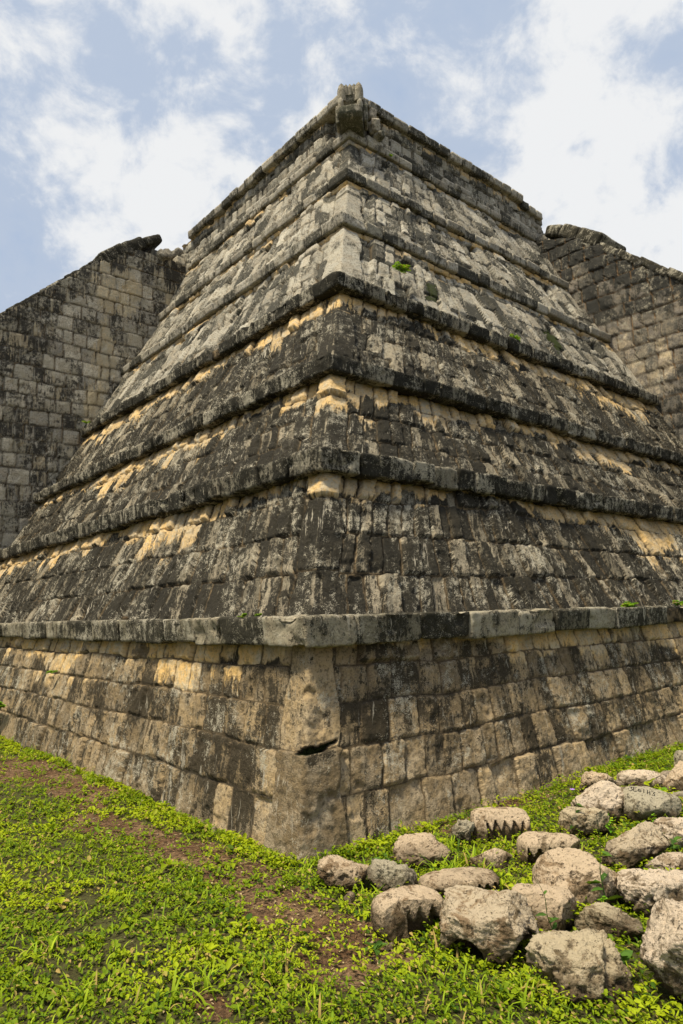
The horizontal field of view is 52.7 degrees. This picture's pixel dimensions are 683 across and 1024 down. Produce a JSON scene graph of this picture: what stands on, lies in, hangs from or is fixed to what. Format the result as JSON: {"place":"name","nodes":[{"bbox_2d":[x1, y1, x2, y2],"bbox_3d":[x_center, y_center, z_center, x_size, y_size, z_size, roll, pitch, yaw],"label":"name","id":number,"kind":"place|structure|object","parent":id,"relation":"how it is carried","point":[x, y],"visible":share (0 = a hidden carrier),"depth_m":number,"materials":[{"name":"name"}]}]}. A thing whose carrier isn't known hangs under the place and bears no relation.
{"place":"outdoors","nodes":[
{"label":"outdoors","id":0,"kind":"place"},
{"bbox_2d":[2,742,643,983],"bbox_3d":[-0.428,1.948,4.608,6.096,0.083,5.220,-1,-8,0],"label":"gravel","id":1,"kind":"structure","parent":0,"point":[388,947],"depth_m":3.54,"materials":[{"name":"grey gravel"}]},
{"bbox_2d":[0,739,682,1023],"bbox_3d":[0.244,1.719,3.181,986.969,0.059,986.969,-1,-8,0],"label":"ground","id":2,"kind":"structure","parent":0,"point":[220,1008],"depth_m":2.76,"materials":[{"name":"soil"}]},
{"bbox_2d":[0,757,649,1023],"bbox_3d":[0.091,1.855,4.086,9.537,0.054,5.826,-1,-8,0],"label":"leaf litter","id":3,"kind":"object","parent":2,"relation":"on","point":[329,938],"visible":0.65,"depth_m":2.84,"materials":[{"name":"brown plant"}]},
{"bbox_2d":[306,893,355,905],"bbox_3d":[-0.047,1.684,2.985,0.261,0.020,0.029,-7,-10,33],"label":"twig","id":4,"kind":"object","parent":2,"relation":"on","point":[308,895],"visible":0.69,"depth_m":3.00,"materials":[{"name":"brown wood"}]},
{"bbox_2d":[0,736,682,1023],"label":"ground cover","id":5,"kind":"object","parent":2,"relation":"on","point":[207,940],"visible":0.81,"depth_m":2.75,"materials":[{"name":"green plant"}]},
{"bbox_2d":[0,82,682,866],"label":"stepped pyramid","id":6,"kind":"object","parent":2,"relation":"on","point":[424,516],"visible":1,"depth_m":7.04,"materials":[{"name":"grey stone"}]},
{"bbox_2d":[392,261,410,273],"bbox_3d":[0.738,-3.009,8.490,0.244,0.100,0.178,-1,-8,0],"label":"fern","id":7,"kind":"object","parent":6,"relation":"on","point":[399,267],"visible":1,"depth_m":8.48,"materials":[{"name":"green plant"}]},
{"bbox_2d":[509,333,520,342],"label":"fern","id":8,"kind":"object","parent":6,"relation":"on","point":[516,337],"visible":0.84,"depth_m":9.54,"materials":[{"name":"green plant"}]},
{"bbox_2d":[621,601,638,606],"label":"fern","id":9,"kind":"object","parent":6,"relation":"on","point":[628,604],"visible":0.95,"depth_m":6.42,"materials":[{"name":"green plant"}]},
{"bbox_2d":[672,600,682,605],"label":"weed","id":10,"kind":"object","parent":6,"relation":"on","point":[675,602],"visible":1,"depth_m":7.14,"materials":[{"name":"green plant"}]},
{"bbox_2d":[316,855,368,892],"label":"boulder","id":11,"kind":"object","parent":2,"relation":"on","point":[334,870],"visible":0.91,"depth_m":3.10,"materials":[{"name":"beige stone"}]},
{"bbox_2d":[344,891,355,902],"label":"pebble","id":12,"kind":"object","parent":2,"relation":"on","point":[351,895],"visible":0.73,"depth_m":2.95,"materials":[{"name":"beige stone"}]},
{"bbox_2d":[363,940,387,955],"bbox_3d":[0.124,1.599,2.533,0.074,0.038,0.100,-8,-11,37],"label":"broadleaf weed","id":13,"kind":"object","parent":2,"relation":"on","point":[380,943],"visible":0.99,"depth_m":2.54,"materials":[{"name":"green plant"}]},
{"bbox_2d":[374,853,390,860],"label":"broadleaf weed","id":14,"kind":"object","parent":2,"relation":"on","point":[384,854],"visible":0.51,"depth_m":3.41,"materials":[{"name":"green plant"}]},
{"bbox_2d":[366,858,417,891],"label":"boulder","id":15,"kind":"object","parent":2,"relation":"on","point":[384,875],"visible":0.78,"depth_m":3.05,"materials":[{"name":"grey stone"}]},
{"bbox_2d":[371,884,443,943],"bbox_3d":[0.258,1.574,2.708,0.300,0.180,0.174,2,-9,-22],"label":"carved stone","id":16,"kind":"object","parent":2,"relation":"on","point":[400,912],"visible":0.86,"depth_m":2.65,"materials":[{"name":"beige stone"}]},
{"bbox_2d":[393,832,454,870],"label":"boulder","id":17,"kind":"object","parent":2,"relation":"on","point":[430,847],"visible":0.9,"depth_m":3.41,"materials":[{"name":"beige stone"}]},
{"bbox_2d":[418,867,499,898],"bbox_3d":[0.521,1.645,3.039,0.362,0.115,0.182,0,-9,-7],"label":"carved stone","id":18,"kind":"object","parent":2,"relation":"on","point":[439,881],"visible":0.63,"depth_m":3.00,"materials":[{"name":"beige stone"}]},
{"bbox_2d":[448,819,474,846],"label":"boulder","id":19,"kind":"object","parent":2,"relation":"on","point":[462,830],"visible":0.77,"depth_m":3.70,"materials":[{"name":"grey stone"}]},
{"bbox_2d":[438,885,539,964],"bbox_3d":[0.539,1.511,2.525,0.369,0.206,0.266,-3,-9,11],"label":"boulder","id":20,"kind":"object","parent":2,"relation":"on","point":[502,924],"visible":0.99,"depth_m":2.47,"materials":[{"name":"stone"}]},
{"bbox_2d":[469,848,511,873],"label":"boulder","id":21,"kind":"object","parent":2,"relation":"on","point":[497,856],"visible":0.66,"depth_m":3.30,"materials":[{"name":"beige stone"}]},
{"bbox_2d":[470,807,530,842],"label":"carved stone","id":22,"kind":"object","parent":2,"relation":"on","point":[508,822],"visible":0.77,"depth_m":3.76,"materials":[{"name":"beige stone"}]},
{"bbox_2d":[511,883,576,932],"bbox_3d":[0.788,1.588,2.743,0.269,0.175,0.218,-6,-10,27],"label":"boulder","id":23,"kind":"object","parent":2,"relation":"on","point":[560,903],"visible":0.48,"depth_m":2.69,"materials":[{"name":"beige stone"}]},
{"bbox_2d":[536,881,558,929],"bbox_3d":[0.776,1.498,2.559,0.095,0.240,0.060,2,-9,-20],"label":"tall weed","id":24,"kind":"object","parent":2,"relation":"on","point":[554,925],"visible":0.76,"depth_m":2.57,"materials":[{"name":"green plant"}]},
{"bbox_2d":[516,831,579,866],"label":"carved stone","id":25,"kind":"object","parent":2,"relation":"on","point":[533,843],"visible":0.57,"depth_m":3.41,"materials":[{"name":"beige stone"}]},
{"bbox_2d":[531,847,620,914],"bbox_3d":[1.008,1.593,2.967,0.381,0.266,0.304,-1,-8,0],"label":"boulder","id":26,"kind":"object","parent":2,"relation":"on","point":[573,870],"visible":0.66,"depth_m":2.90,"materials":[{"name":"beige stone"}]},
{"bbox_2d":[570,788,584,837],"bbox_3d":[1.284,1.660,3.795,0.099,0.257,0.062,0,-9,-12],"label":"tall weed","id":27,"kind":"object","parent":2,"relation":"on","point":[580,805],"visible":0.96,"depth_m":3.79,"materials":[{"name":"green plant"}]},
{"bbox_2d":[525,928,638,1005],"bbox_3d":[0.802,1.522,2.305,0.297,0.197,0.287,2,-9,-25],"label":"boulder","id":28,"kind":"object","parent":2,"relation":"on","point":[589,964],"visible":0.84,"depth_m":2.25,"materials":[{"name":"brown stone"}]},
{"bbox_2d":[558,806,611,836],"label":"boulder","id":29,"kind":"object","parent":2,"relation":"on","point":[585,820],"visible":0.84,"depth_m":3.78,"materials":[{"name":"brown stone"}]},
{"bbox_2d":[577,771,615,792],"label":"boulder","id":30,"kind":"object","parent":2,"relation":"on","point":[588,779],"visible":0.54,"depth_m":4.64,"materials":[{"name":"beige stone"}]},
{"bbox_2d":[570,780,626,823],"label":"boulder","id":31,"kind":"object","parent":2,"relation":"on","point":[606,796],"visible":0.59,"depth_m":4.04,"materials":[{"name":"stone"}]},
{"bbox_2d":[586,823,621,901],"bbox_3d":[1.076,1.467,2.841,0.145,0.360,0.116,4,-10,-32],"label":"tall weed","id":32,"kind":"object","parent":2,"relation":"on","point":[602,877],"visible":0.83,"depth_m":2.83,"materials":[{"name":"green plant"}]},
{"bbox_2d":[574,902,643,940],"bbox_3d":[1.030,1.587,2.671,0.253,0.124,0.170,-4,-9,14],"label":"boulder","id":33,"kind":"object","parent":2,"relation":"on","point":[606,917],"visible":0.77,"depth_m":2.63,"materials":[{"name":"brown stone"}]},
{"bbox_2d":[605,812,614,837],"bbox_3d":[1.463,1.709,3.765,0.054,0.140,0.059,4,-10,-32],"label":"leafy weed","id":34,"kind":"object","parent":2,"relation":"on","point":[608,828],"visible":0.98,"depth_m":3.76,"materials":[{"name":"green plant"}]},
{"bbox_2d":[620,949,632,965],"bbox_3d":[0.932,1.531,2.314,0.084,0.103,0.134,-9,-12,43],"label":"broadleaf weed","id":35,"kind":"object","parent":2,"relation":"on","point":[625,954],"visible":0.34,"depth_m":2.33,"materials":[{"name":"green plant"}]},
{"bbox_2d":[601,821,671,869],"bbox_3d":[1.444,1.651,3.395,0.390,0.195,0.200,2,-9,-20],"label":"boulder","id":36,"kind":"object","parent":2,"relation":"on","point":[631,848],"visible":0.88,"depth_m":3.34,"materials":[{"name":"stone"}]},
{"bbox_2d":[616,769,665,788],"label":"boulder","id":37,"kind":"object","parent":2,"relation":"on","point":[625,778],"visible":0.62,"depth_m":4.72,"materials":[{"name":"stone"}]},
{"bbox_2d":[616,868,682,917],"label":"boulder","id":38,"kind":"object","parent":2,"relation":"on","point":[638,888],"visible":0.81,"depth_m":2.81,"materials":[{"name":"stone"}]},
{"bbox_2d":[623,786,681,822],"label":"inscribed stone","id":39,"kind":"object","parent":2,"relation":"on","point":[646,801],"visible":0.72,"depth_m":3.99,"materials":[{"name":"grey stone"}]},
{"bbox_2d":[639,898,682,1000],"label":"boulder","id":40,"kind":"object","parent":2,"relation":"on","point":[661,952],"visible":1,"depth_m":2.20,"materials":[{"name":"stone"}]},
{"bbox_2d":[645,852,682,870],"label":"boulder","id":41,"kind":"object","parent":2,"relation":"on","point":[669,860],"visible":0.64,"depth_m":3.18,"materials":[{"name":"stone"}]},
{"bbox_2d":[661,770,670,776],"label":"boulder","id":42,"kind":"object","parent":2,"relation":"on","point":[665,773],"visible":0.14,"depth_m":4.85,"materials":[{"name":"stone"}]},
{"bbox_2d":[653,817,682,851],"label":"boulder","id":43,"kind":"object","parent":2,"relation":"on","point":[672,825],"visible":0.6,"depth_m":3.57,"materials":[{"name":"stone"}]},
{"bbox_2d":[662,760,682,791],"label":"boulder","id":44,"kind":"object","parent":2,"relation":"on","point":[674,778],"visible":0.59,"depth_m":4.58,"materials":[{"name":"beige stone"}]},
{"bbox_2d":[668,834,681,850],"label":"broadleaf weed","id":45,"kind":"object","parent":2,"relation":"on","point":[672,846],"visible":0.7,"depth_m":3.42,"materials":[{"name":"green plant"}]},
{"bbox_2d":[669,791,682,806],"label":"boulder","id":46,"kind":"object","parent":2,"relation":"on","point":[679,793],"visible":0.21,"depth_m":4.32,"materials":[{"name":"grey stone"}]},
{"bbox_2d":[673,750,682,765],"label":"boulder","id":47,"kind":"object","parent":2,"relation":"on","point":[678,755],"visible":0.58,"depth_m":5.21,"materials":[{"name":"grey stone"}]},
{"bbox_2d":[0,0,682,312],"label":"sky","id":48,"kind":"structure","parent":0,"point":[121,121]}
]}

